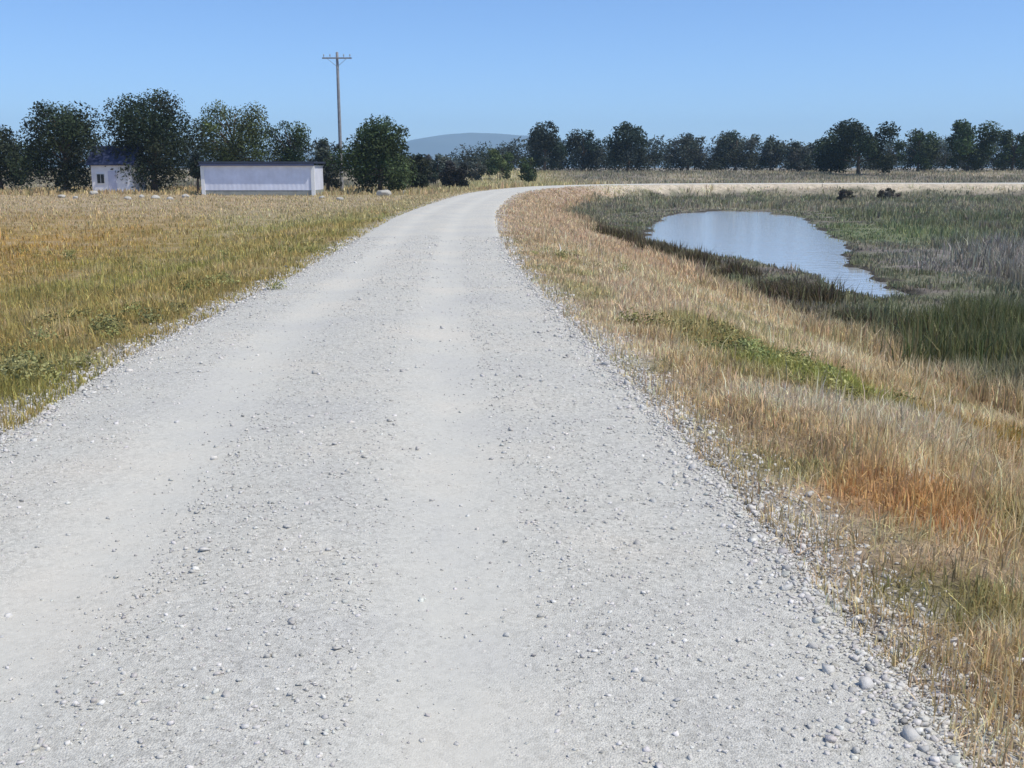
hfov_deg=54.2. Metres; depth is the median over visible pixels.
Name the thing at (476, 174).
shrub
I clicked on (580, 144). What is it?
tree
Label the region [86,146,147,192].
hut
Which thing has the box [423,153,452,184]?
shrub
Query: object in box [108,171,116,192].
door
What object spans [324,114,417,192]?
tree
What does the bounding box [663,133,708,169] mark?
tree
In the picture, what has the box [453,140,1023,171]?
thicket
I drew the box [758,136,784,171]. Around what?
tree
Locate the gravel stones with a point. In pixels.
(908, 733)
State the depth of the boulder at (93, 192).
79.32 m
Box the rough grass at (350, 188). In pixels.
[0,169,1023,195]
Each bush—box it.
[836,189,854,201]
[876,187,900,198]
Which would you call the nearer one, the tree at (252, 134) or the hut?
the hut
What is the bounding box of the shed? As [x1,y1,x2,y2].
[198,161,325,195]
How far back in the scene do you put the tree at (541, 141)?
166.76 m
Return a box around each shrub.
[405,154,431,189]
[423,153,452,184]
[438,160,469,187]
[457,156,487,180]
[485,148,513,179]
[518,157,536,181]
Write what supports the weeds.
on the ground at (670, 190)
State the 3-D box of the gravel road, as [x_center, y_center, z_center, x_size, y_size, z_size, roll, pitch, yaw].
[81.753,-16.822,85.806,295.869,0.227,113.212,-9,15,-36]
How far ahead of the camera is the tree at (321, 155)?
87.51 m
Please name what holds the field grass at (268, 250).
on the ground at (670, 190)
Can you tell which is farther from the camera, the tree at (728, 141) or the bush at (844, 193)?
the tree at (728, 141)
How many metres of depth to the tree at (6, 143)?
90.34 m
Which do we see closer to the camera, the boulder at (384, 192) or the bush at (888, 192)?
the boulder at (384, 192)
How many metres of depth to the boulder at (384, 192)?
76.38 m
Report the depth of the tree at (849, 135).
154.62 m
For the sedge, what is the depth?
23.09 m
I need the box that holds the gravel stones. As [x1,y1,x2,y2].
[0,235,1023,767]
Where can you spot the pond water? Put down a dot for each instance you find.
(781, 241)
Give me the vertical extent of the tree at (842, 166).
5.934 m
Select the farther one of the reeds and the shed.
the shed
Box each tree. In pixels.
[0,124,31,189]
[5,99,106,191]
[94,88,205,191]
[186,152,202,192]
[188,99,279,160]
[262,120,312,160]
[307,137,342,191]
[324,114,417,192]
[527,120,567,172]
[563,129,604,171]
[602,121,649,171]
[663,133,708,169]
[712,130,760,170]
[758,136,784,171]
[783,140,817,171]
[812,118,900,174]
[813,137,851,172]
[892,128,942,171]
[944,118,1002,171]
[993,129,1023,169]
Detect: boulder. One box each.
[89,191,97,194]
[376,190,391,195]
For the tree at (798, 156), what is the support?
on the ground at (670, 190)
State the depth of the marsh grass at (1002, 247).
33.03 m
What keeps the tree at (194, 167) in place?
on the ground at (670, 190)
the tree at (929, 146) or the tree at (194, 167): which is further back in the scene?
the tree at (929, 146)
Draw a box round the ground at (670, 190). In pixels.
[0,168,1023,766]
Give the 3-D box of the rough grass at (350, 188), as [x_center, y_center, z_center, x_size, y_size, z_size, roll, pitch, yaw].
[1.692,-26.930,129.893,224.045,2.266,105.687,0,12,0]
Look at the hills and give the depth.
4649.56 m
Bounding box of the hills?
[41,133,1020,167]
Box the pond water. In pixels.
[644,211,908,296]
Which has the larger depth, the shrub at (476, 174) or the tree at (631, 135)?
the tree at (631, 135)
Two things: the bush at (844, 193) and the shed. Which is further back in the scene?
the bush at (844, 193)
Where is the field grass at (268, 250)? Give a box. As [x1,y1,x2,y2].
[0,188,502,434]
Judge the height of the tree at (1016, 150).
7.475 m
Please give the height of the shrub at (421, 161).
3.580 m
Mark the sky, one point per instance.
(794, 70)
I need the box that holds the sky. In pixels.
[0,0,1023,151]
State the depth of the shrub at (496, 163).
136.13 m
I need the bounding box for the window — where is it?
[96,173,104,183]
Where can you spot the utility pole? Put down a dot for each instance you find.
(337, 58)
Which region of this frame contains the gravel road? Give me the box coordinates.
[0,183,1023,767]
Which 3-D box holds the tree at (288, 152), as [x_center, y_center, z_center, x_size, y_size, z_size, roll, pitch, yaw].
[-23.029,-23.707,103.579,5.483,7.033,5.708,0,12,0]
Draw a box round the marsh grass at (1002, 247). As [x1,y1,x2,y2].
[553,184,1023,419]
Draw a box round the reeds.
[880,287,1023,374]
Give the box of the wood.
[7,134,1020,169]
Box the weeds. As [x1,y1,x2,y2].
[0,237,1023,436]
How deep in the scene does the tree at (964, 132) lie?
165.38 m
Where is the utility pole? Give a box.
[322,52,351,188]
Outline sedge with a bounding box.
[581,219,943,332]
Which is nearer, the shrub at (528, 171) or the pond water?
the pond water
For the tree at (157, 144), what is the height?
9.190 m
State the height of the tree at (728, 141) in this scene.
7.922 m
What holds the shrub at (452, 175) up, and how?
on the ground at (670, 190)
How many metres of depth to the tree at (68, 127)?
85.47 m

